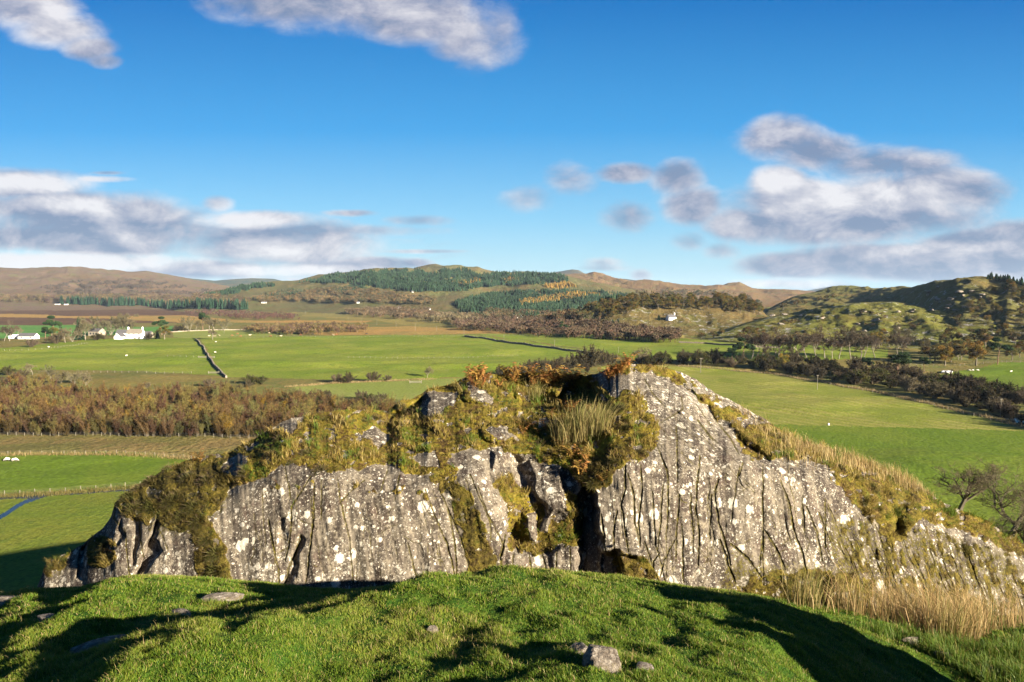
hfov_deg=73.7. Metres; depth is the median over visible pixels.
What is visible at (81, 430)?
scrub tree
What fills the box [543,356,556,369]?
hedge bush
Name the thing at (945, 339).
hill foot tree
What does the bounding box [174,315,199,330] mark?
bare tree
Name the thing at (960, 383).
hedge bush
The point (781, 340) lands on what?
bare tree
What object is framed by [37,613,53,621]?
stone
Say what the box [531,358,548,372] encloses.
hedge bush
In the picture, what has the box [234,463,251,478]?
heather bush
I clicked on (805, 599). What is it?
rush tuft
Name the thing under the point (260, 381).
round bush
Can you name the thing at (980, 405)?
hedge bush
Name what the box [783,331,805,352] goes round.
bare tree
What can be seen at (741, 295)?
oak tree
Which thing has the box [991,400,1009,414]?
hedge bush
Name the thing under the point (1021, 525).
bush
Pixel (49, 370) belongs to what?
bare tree
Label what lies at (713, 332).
hillside tree
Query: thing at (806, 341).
bare tree
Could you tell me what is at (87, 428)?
scrub tree
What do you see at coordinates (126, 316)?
bare tree
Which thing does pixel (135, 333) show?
farmhouse
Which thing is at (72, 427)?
scrub tree
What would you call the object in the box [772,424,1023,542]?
field
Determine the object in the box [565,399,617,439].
rush tuft
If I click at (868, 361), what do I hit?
pine tree
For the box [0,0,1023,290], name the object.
sky
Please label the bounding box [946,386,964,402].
hedge bush
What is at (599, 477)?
bracken plant
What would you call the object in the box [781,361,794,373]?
hedge bush
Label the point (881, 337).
hillside tree
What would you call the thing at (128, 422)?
scrub tree
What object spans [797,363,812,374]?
hedge bush
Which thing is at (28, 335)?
bungalow
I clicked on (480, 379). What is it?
bracken plant
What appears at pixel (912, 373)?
hedge bush
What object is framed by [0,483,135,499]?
stream rushes
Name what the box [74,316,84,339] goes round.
spruce tree
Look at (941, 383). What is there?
hedge bush
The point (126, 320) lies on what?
bare tree
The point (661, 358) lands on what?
hedge bush
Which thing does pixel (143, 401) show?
scrub wood
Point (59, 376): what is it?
bare tree
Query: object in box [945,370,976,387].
hedge bush
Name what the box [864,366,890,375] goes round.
hedge bush
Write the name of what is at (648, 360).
hedge bush
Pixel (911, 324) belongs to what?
hill scrub
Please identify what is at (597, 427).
rush tuft
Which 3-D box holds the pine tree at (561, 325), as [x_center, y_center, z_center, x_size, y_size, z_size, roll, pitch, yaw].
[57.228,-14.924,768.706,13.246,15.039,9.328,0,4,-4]
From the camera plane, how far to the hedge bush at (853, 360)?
417.92 m
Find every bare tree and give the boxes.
[0,326,12,340]
[1,321,19,340]
[22,363,36,374]
[38,364,58,378]
[50,371,66,382]
[54,328,72,342]
[61,327,82,341]
[65,369,82,382]
[72,319,93,339]
[74,371,92,384]
[80,315,112,330]
[96,316,122,334]
[109,312,135,329]
[109,313,138,329]
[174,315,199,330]
[194,320,203,329]
[200,317,217,327]
[207,329,216,339]
[211,317,230,330]
[424,366,433,376]
[633,347,650,363]
[676,349,688,364]
[738,332,758,358]
[744,332,778,354]
[754,332,778,355]
[766,327,787,355]
[772,334,792,357]
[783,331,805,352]
[793,334,817,357]
[800,330,826,355]
[808,325,833,358]
[825,331,847,357]
[836,324,856,358]
[836,325,862,358]
[843,332,873,357]
[854,333,881,356]
[862,333,885,357]
[885,331,907,353]
[897,336,912,351]
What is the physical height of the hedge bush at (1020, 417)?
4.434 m
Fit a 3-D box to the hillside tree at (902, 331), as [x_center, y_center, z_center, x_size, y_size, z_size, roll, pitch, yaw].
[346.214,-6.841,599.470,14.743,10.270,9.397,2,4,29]
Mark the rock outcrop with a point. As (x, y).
(697, 497)
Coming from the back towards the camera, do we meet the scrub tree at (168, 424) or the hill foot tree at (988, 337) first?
the hill foot tree at (988, 337)
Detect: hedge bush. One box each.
[495,364,503,374]
[518,361,530,372]
[526,359,538,370]
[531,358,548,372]
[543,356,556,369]
[551,357,562,370]
[557,354,572,369]
[568,352,577,367]
[577,343,604,366]
[577,351,591,366]
[581,346,606,365]
[584,362,589,371]
[599,355,610,365]
[604,351,618,364]
[640,355,655,363]
[653,354,664,364]
[654,351,672,364]
[678,357,688,363]
[687,349,712,364]
[705,347,726,357]
[706,354,721,364]
[721,356,736,361]
[726,358,738,366]
[729,352,745,363]
[749,353,773,368]
[759,357,775,370]
[772,358,783,367]
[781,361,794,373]
[785,351,801,363]
[788,348,804,362]
[792,363,806,374]
[795,362,813,374]
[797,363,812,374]
[803,370,811,376]
[804,354,819,363]
[809,365,827,378]
[812,357,828,371]
[823,356,839,369]
[828,364,848,372]
[828,374,838,380]
[832,367,851,378]
[833,370,844,379]
[840,368,870,384]
[845,355,864,366]
[849,362,864,369]
[857,364,870,369]
[862,365,886,383]
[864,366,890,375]
[875,361,895,374]
[881,378,901,387]
[883,360,904,376]
[886,374,902,386]
[894,362,915,373]
[896,375,919,391]
[902,366,923,377]
[904,365,924,377]
[913,371,927,377]
[917,371,943,381]
[917,378,937,395]
[919,378,948,398]
[924,376,948,384]
[926,373,947,383]
[931,379,947,396]
[933,368,956,378]
[944,375,959,388]
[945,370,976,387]
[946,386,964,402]
[950,383,964,391]
[955,386,980,403]
[957,377,970,388]
[957,394,970,406]
[957,396,970,406]
[960,375,996,388]
[965,383,998,402]
[973,375,992,384]
[973,401,986,409]
[974,384,1003,400]
[982,397,1004,411]
[983,404,996,411]
[986,377,1018,394]
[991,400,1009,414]
[993,400,1014,416]
[999,391,1012,399]
[1002,384,1023,403]
[1002,405,1023,418]
[1008,391,1020,403]
[1013,411,1023,421]
[1015,391,1023,404]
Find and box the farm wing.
[114,333,125,338]
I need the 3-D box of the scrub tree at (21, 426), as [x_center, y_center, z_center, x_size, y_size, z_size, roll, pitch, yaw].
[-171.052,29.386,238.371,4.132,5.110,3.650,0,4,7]
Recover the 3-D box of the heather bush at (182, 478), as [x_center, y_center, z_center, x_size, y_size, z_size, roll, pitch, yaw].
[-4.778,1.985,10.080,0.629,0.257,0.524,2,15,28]
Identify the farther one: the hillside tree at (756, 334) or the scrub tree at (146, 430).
the hillside tree at (756, 334)
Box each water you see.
[0,489,129,518]
[992,414,1023,424]
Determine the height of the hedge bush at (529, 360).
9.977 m
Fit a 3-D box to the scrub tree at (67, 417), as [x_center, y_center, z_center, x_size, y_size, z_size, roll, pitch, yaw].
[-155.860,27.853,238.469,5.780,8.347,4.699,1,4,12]
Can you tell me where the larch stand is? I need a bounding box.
[452,276,599,304]
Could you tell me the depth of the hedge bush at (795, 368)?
405.18 m
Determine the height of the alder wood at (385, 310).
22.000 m
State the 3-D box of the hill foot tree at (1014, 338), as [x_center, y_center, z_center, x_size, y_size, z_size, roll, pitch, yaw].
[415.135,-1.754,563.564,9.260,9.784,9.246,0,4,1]
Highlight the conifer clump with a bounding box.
[459,304,539,319]
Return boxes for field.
[0,325,173,337]
[0,337,222,375]
[0,451,188,493]
[0,491,125,593]
[173,330,297,337]
[200,334,589,379]
[290,378,462,399]
[477,334,887,360]
[601,365,1023,430]
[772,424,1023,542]
[941,362,1023,389]
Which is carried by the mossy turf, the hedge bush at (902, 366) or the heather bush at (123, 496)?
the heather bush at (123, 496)
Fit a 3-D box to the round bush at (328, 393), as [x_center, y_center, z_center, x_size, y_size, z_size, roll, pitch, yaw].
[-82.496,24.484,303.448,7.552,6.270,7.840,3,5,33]
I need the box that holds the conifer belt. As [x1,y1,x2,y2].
[59,295,248,309]
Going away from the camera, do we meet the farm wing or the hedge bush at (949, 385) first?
the hedge bush at (949, 385)
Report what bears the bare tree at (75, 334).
on the field at (145, 354)
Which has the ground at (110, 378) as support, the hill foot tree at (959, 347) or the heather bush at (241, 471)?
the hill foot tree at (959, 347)
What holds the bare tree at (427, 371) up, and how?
on the field at (307, 357)
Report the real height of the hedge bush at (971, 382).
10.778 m
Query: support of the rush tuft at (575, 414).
on the rock outcrop
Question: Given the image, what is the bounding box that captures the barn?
[88,328,105,335]
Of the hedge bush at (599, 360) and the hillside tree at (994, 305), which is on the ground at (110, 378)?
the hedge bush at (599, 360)
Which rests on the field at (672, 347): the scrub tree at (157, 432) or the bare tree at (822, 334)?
the bare tree at (822, 334)
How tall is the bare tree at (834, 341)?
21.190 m
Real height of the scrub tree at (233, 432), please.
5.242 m
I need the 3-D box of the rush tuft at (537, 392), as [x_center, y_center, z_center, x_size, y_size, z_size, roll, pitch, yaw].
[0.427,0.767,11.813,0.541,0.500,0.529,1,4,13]
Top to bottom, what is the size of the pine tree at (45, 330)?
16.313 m
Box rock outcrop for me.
[37,363,1023,615]
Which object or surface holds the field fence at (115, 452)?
on the field at (37, 472)
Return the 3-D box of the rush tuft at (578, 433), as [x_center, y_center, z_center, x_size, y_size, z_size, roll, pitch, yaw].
[1.079,1.121,10.143,1.013,0.661,0.703,-2,4,-25]
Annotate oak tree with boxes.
[49,327,60,334]
[156,326,172,338]
[695,289,702,297]
[738,293,746,298]
[749,305,759,312]
[775,353,789,363]
[924,455,1012,510]
[933,345,954,364]
[966,341,990,364]
[972,466,1023,537]
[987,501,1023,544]
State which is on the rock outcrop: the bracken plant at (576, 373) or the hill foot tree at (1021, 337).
the bracken plant at (576, 373)
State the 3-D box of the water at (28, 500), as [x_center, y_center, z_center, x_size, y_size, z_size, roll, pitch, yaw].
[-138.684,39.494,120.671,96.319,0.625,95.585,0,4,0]
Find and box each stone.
[0,596,45,606]
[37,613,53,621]
[70,634,125,652]
[172,608,190,616]
[200,592,244,601]
[427,625,438,632]
[569,642,587,654]
[582,644,622,675]
[635,661,653,671]
[901,637,917,644]
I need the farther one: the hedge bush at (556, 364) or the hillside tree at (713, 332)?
the hillside tree at (713, 332)
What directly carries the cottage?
on the hills
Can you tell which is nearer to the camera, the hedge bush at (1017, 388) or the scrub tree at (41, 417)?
the scrub tree at (41, 417)
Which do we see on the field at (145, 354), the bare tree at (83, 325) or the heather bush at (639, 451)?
the bare tree at (83, 325)
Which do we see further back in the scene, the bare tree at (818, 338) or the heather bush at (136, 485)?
the bare tree at (818, 338)
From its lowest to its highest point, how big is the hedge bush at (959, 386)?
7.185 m
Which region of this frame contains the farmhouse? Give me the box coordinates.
[126,327,144,338]
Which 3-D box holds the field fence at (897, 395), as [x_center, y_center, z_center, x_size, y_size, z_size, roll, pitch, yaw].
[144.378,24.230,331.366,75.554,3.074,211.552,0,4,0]
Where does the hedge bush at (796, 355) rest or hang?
on the ground at (110, 378)
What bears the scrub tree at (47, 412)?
on the ground at (12, 432)
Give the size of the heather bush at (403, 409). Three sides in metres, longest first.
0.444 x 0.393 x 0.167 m
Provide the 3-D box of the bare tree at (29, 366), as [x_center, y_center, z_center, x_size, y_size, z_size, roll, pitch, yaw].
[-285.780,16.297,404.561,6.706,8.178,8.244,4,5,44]
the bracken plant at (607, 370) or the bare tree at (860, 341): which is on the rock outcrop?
the bracken plant at (607, 370)
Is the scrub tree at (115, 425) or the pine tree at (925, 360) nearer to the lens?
the scrub tree at (115, 425)
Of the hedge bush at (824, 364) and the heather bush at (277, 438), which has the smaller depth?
the heather bush at (277, 438)
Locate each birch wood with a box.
[184,308,299,319]
[626,287,747,296]
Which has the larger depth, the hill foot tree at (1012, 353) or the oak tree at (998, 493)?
the hill foot tree at (1012, 353)
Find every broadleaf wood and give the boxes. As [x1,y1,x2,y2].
[0,292,250,304]
[21,278,220,297]
[251,285,436,304]
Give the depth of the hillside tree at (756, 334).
621.37 m
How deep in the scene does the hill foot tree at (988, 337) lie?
551.04 m
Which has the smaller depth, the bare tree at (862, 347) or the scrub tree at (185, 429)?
the scrub tree at (185, 429)
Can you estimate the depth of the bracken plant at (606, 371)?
11.21 m
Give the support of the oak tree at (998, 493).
on the ground at (110, 378)
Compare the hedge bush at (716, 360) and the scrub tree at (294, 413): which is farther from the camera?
the hedge bush at (716, 360)
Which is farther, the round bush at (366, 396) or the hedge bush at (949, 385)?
the hedge bush at (949, 385)
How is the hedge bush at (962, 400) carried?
on the ground at (110, 378)
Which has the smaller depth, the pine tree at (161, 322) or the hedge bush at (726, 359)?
the hedge bush at (726, 359)
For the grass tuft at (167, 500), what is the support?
on the mossy turf
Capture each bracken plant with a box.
[188,448,206,461]
[463,364,479,376]
[465,362,485,377]
[467,376,478,387]
[469,366,487,378]
[474,373,487,386]
[498,364,515,378]
[505,362,521,375]
[516,421,530,433]
[523,365,540,379]
[525,418,538,427]
[526,371,545,385]
[529,375,537,385]
[540,375,550,384]
[545,364,565,379]
[552,366,566,382]
[560,444,577,458]
[562,364,584,382]
[564,372,573,380]
[565,401,573,411]
[572,460,589,474]
[578,448,590,459]
[595,470,607,484]
[597,364,614,378]
[603,367,618,378]
[606,364,617,376]
[611,363,625,375]
[613,365,626,374]
[614,354,633,369]
[623,352,639,368]
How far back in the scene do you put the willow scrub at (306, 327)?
858.62 m
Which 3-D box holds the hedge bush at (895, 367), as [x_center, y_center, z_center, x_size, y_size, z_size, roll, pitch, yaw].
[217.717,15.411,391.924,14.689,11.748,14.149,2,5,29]
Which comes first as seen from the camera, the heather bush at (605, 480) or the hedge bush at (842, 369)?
the heather bush at (605, 480)
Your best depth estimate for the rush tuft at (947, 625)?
6.45 m
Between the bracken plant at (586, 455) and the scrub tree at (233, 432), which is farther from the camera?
the scrub tree at (233, 432)
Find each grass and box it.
[0,449,195,460]
[282,377,436,386]
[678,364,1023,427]
[735,400,935,499]
[766,549,1023,641]
[853,611,1023,681]
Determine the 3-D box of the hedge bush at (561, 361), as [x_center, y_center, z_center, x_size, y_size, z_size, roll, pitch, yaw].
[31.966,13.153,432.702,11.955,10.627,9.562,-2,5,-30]
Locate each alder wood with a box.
[345,305,439,318]
[414,310,479,322]
[450,314,681,342]
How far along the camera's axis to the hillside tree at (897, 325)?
613.12 m
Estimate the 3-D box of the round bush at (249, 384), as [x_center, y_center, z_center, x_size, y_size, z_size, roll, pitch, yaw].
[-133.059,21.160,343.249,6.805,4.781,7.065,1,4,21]
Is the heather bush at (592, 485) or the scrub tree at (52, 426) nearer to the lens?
the heather bush at (592, 485)
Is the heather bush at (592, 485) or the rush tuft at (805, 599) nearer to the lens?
the rush tuft at (805, 599)
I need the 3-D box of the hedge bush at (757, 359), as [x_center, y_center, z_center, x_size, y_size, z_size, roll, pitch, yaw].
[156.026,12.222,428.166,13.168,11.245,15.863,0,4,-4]
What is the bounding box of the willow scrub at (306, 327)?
[241,321,368,334]
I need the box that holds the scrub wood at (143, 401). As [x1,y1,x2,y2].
[0,370,415,427]
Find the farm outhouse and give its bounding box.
[116,330,126,334]
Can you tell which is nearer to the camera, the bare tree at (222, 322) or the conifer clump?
the bare tree at (222, 322)
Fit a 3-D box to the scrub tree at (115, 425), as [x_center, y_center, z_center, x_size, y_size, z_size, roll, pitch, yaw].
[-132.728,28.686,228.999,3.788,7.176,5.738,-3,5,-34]
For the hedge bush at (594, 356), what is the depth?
438.07 m
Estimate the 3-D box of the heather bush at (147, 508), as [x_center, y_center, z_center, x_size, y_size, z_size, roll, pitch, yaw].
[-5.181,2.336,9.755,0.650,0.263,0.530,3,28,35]
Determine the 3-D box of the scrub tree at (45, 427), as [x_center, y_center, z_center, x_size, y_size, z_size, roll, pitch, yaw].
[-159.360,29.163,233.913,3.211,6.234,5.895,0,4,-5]
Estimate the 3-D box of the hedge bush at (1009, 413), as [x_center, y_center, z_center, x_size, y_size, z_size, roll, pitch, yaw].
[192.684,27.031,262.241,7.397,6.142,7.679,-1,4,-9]
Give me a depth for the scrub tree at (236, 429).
227.34 m
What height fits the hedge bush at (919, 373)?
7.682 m
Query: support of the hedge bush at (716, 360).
on the ground at (110, 378)
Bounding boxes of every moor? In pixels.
[0,309,205,324]
[0,314,370,322]
[282,312,443,326]
[306,326,529,334]
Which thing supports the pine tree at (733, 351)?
on the ground at (110, 378)
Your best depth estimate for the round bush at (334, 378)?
369.77 m
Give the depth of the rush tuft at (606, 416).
10.01 m
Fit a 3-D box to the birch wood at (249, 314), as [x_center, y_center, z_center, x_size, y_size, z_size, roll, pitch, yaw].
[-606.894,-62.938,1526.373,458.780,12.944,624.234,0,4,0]
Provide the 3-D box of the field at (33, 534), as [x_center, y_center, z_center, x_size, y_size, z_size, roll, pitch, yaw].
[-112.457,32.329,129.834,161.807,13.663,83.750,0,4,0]
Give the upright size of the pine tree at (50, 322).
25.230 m
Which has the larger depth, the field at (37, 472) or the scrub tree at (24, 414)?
the scrub tree at (24, 414)
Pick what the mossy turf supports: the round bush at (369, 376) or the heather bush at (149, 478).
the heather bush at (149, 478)
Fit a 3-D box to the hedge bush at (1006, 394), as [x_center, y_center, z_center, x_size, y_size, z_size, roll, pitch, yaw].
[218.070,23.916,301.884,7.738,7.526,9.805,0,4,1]
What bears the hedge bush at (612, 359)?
on the ground at (110, 378)
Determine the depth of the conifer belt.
2160.63 m
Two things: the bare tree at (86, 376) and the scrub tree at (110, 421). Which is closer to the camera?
the scrub tree at (110, 421)
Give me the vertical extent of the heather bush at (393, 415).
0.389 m
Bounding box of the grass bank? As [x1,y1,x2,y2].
[0,566,1023,681]
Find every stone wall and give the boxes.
[171,329,244,331]
[195,339,226,377]
[464,335,583,352]
[679,341,775,347]
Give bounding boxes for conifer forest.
[204,281,366,297]
[299,266,568,291]
[454,287,626,313]
[986,272,1023,284]
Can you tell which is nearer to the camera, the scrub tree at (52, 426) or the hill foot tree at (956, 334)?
the scrub tree at (52, 426)
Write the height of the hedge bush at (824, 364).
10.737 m
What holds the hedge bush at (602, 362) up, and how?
on the field at (778, 399)
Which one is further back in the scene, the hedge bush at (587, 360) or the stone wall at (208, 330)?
the stone wall at (208, 330)
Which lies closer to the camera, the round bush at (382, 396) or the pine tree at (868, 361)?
the round bush at (382, 396)
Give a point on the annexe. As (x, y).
(14, 336)
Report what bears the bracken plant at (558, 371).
on the rock outcrop
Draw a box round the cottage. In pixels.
[666,313,675,320]
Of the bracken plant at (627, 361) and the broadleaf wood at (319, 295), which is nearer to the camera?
the bracken plant at (627, 361)
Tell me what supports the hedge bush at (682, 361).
on the ground at (110, 378)
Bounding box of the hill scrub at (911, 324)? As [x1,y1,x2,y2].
[764,308,973,345]
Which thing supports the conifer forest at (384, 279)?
on the hills
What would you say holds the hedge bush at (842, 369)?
on the ground at (110, 378)
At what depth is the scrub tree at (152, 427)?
227.73 m
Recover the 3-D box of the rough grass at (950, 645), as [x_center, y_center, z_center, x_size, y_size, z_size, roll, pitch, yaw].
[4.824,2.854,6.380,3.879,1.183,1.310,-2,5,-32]
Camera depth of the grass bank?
3.86 m
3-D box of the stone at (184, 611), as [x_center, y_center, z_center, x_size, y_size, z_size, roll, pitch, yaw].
[-2.053,1.690,4.231,0.162,0.048,0.101,2,4,23]
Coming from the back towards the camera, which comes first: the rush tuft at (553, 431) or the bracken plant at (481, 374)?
the bracken plant at (481, 374)
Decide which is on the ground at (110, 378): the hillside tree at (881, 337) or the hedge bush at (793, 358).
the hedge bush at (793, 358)
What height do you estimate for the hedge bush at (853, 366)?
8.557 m
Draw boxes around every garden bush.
[0,365,17,374]
[17,368,29,377]
[26,338,38,346]
[48,334,63,343]
[91,332,102,339]
[143,332,154,339]
[178,325,185,330]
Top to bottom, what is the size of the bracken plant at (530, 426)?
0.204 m
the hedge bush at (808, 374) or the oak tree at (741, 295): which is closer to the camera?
the hedge bush at (808, 374)
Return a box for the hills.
[0,264,1023,350]
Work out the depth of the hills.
1211.79 m
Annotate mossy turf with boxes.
[44,361,1023,604]
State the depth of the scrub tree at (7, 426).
232.77 m
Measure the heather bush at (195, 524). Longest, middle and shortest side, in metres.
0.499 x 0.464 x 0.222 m
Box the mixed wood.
[471,307,600,320]
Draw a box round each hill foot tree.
[916,337,930,349]
[918,345,940,360]
[930,343,943,360]
[938,334,950,342]
[944,327,962,343]
[946,347,959,361]
[951,339,966,355]
[953,345,967,359]
[958,336,973,348]
[971,331,991,341]
[976,329,993,346]
[1005,347,1017,359]
[1008,334,1020,343]
[1012,344,1023,356]
[1016,333,1023,341]
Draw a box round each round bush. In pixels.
[203,378,215,385]
[240,374,256,383]
[242,379,254,386]
[252,376,268,384]
[311,395,323,408]
[323,390,330,399]
[331,372,345,382]
[339,372,357,382]
[355,389,367,395]
[360,392,372,398]
[366,371,382,380]
[367,395,381,401]
[375,392,386,400]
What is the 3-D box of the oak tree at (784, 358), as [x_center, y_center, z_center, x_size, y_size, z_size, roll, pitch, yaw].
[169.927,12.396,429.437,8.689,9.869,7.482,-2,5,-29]
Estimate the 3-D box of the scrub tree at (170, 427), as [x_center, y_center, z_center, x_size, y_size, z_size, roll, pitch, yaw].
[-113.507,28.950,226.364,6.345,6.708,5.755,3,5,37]
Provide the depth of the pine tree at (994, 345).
443.88 m
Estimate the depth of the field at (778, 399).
292.60 m
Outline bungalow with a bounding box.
[17,333,39,338]
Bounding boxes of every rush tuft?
[523,379,548,400]
[545,407,584,437]
[547,408,587,441]
[552,420,588,443]
[556,399,607,431]
[558,398,615,441]
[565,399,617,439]
[570,394,610,431]
[576,403,624,436]
[587,403,630,429]
[774,540,838,611]
[909,586,1002,642]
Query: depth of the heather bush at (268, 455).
9.72 m
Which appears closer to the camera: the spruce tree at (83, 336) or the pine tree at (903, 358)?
the pine tree at (903, 358)
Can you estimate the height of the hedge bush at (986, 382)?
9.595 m
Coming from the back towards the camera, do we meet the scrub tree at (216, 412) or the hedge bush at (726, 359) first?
the hedge bush at (726, 359)
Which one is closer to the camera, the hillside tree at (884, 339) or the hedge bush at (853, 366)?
the hedge bush at (853, 366)
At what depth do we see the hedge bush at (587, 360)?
435.52 m
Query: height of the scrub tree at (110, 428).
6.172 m
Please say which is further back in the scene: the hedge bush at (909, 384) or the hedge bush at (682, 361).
the hedge bush at (682, 361)
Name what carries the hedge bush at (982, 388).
on the ground at (110, 378)
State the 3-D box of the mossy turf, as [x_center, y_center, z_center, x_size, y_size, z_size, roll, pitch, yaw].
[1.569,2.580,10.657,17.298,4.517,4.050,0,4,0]
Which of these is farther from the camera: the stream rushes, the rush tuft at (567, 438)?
the stream rushes
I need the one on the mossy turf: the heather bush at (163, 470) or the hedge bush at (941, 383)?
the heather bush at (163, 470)
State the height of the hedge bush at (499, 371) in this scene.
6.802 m
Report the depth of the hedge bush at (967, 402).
290.02 m
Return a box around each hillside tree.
[697,332,706,338]
[708,331,718,337]
[733,332,743,337]
[741,326,754,334]
[749,331,759,337]
[755,327,765,334]
[876,335,885,346]
[881,334,890,345]
[889,322,901,331]
[897,328,912,334]
[906,334,916,341]
[977,298,985,305]
[990,303,999,309]
[1005,279,1015,283]
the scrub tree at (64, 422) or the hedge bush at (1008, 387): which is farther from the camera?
the hedge bush at (1008, 387)
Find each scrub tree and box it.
[0,414,17,434]
[12,421,19,433]
[13,410,26,431]
[15,419,26,431]
[17,412,29,430]
[22,419,29,433]
[27,421,36,432]
[34,425,40,435]
[36,412,56,432]
[40,409,62,433]
[42,418,49,433]
[45,415,57,435]
[53,421,68,435]
[57,409,72,429]
[60,416,67,430]
[63,425,70,435]
[67,416,78,433]
[70,416,80,432]
[72,420,79,433]
[75,421,84,434]
[77,414,89,432]
[79,419,91,434]
[87,418,104,434]
[89,413,99,426]
[95,414,109,434]
[104,420,114,434]
[105,415,116,432]
[111,417,121,435]
[117,415,134,434]
[117,416,133,432]
[121,420,131,435]
[131,409,154,423]
[133,423,140,436]
[134,413,152,435]
[138,417,153,433]
[145,414,161,434]
[145,416,158,435]
[146,413,165,434]
[156,425,163,436]
[160,415,173,436]
[160,418,176,436]
[172,409,184,421]
[174,419,184,432]
[176,422,184,435]
[180,417,188,435]
[190,420,198,436]
[196,419,204,434]
[202,412,218,434]
[204,413,215,434]
[206,408,226,417]
[209,414,226,436]
[213,412,227,433]
[215,424,224,435]
[222,419,233,436]
[225,428,233,437]
[228,421,237,435]
[230,410,239,419]
[232,422,241,436]
[242,425,250,437]
[250,422,259,436]
[256,416,268,432]
[273,413,279,423]
[285,409,300,417]
[288,409,306,417]
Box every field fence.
[0,482,132,493]
[4,450,191,458]
[7,432,258,437]
[682,365,1021,426]
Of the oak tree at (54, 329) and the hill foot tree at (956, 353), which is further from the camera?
the oak tree at (54, 329)
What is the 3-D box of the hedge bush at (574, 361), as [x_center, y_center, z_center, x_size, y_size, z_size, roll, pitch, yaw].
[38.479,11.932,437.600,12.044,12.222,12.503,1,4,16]
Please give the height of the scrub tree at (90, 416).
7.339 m
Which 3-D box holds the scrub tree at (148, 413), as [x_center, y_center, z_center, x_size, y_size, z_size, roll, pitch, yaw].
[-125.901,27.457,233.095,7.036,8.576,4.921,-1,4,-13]
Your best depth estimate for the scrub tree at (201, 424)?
228.20 m
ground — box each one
[0,312,1023,544]
[0,377,385,436]
[0,434,257,458]
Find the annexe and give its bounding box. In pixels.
[8,334,18,338]
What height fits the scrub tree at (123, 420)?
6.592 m
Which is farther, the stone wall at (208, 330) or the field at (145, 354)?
the stone wall at (208, 330)
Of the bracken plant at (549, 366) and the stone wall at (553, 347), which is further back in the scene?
the stone wall at (553, 347)
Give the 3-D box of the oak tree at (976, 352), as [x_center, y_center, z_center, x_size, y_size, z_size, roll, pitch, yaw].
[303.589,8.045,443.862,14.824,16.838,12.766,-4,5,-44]
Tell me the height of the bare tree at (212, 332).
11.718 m
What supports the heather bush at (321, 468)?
on the mossy turf
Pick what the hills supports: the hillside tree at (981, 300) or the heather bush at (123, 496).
the hillside tree at (981, 300)
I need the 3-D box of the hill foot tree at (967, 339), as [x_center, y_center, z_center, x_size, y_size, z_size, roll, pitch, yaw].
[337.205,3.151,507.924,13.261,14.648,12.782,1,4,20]
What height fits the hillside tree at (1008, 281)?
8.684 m
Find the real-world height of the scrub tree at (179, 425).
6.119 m
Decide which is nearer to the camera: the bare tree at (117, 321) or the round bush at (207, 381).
the round bush at (207, 381)
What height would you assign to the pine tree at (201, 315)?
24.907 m
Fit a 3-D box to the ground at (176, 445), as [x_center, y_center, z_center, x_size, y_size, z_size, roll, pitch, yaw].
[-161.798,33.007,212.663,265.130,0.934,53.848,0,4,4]
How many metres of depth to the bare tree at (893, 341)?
518.06 m
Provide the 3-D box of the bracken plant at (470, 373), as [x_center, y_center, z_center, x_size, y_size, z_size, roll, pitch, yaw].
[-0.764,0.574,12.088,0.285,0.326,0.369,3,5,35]
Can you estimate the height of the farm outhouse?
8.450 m
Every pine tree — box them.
[41,327,52,342]
[42,315,62,335]
[152,316,168,334]
[198,312,210,329]
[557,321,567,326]
[727,347,738,359]
[732,337,756,351]
[861,357,874,365]
[887,352,912,373]
[919,356,931,372]
[986,337,1013,364]
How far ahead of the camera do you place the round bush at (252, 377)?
364.44 m
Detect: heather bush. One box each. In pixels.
[46,562,59,571]
[92,540,106,553]
[110,486,133,502]
[118,500,140,516]
[131,481,141,491]
[135,472,157,486]
[135,500,157,516]
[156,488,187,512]
[158,463,174,474]
[168,508,182,523]
[172,468,196,483]
[181,499,201,517]
[184,515,206,534]
[191,472,214,487]
[192,528,222,549]
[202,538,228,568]
[202,561,229,577]
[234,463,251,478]
[264,449,277,458]
[272,434,284,442]
[293,447,313,457]
[308,462,328,476]
[387,404,400,417]
[397,401,406,412]
[533,437,546,447]
[541,449,552,457]
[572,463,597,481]
[582,476,601,490]
[594,466,614,485]
[605,455,623,466]
[606,408,619,421]
[612,403,627,412]
[613,443,625,451]
[620,420,634,434]
[630,429,649,440]
[634,447,649,457]
[835,460,852,472]
[849,470,863,481]
[858,493,868,505]
[870,481,882,494]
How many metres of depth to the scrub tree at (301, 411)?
234.78 m
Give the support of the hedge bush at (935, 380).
on the ground at (110, 378)
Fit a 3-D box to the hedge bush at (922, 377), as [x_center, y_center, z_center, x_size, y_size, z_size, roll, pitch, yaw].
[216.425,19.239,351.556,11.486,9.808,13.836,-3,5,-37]
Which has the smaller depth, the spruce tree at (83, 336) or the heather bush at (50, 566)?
the heather bush at (50, 566)
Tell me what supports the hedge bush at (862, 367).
on the ground at (110, 378)
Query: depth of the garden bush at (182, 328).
868.72 m

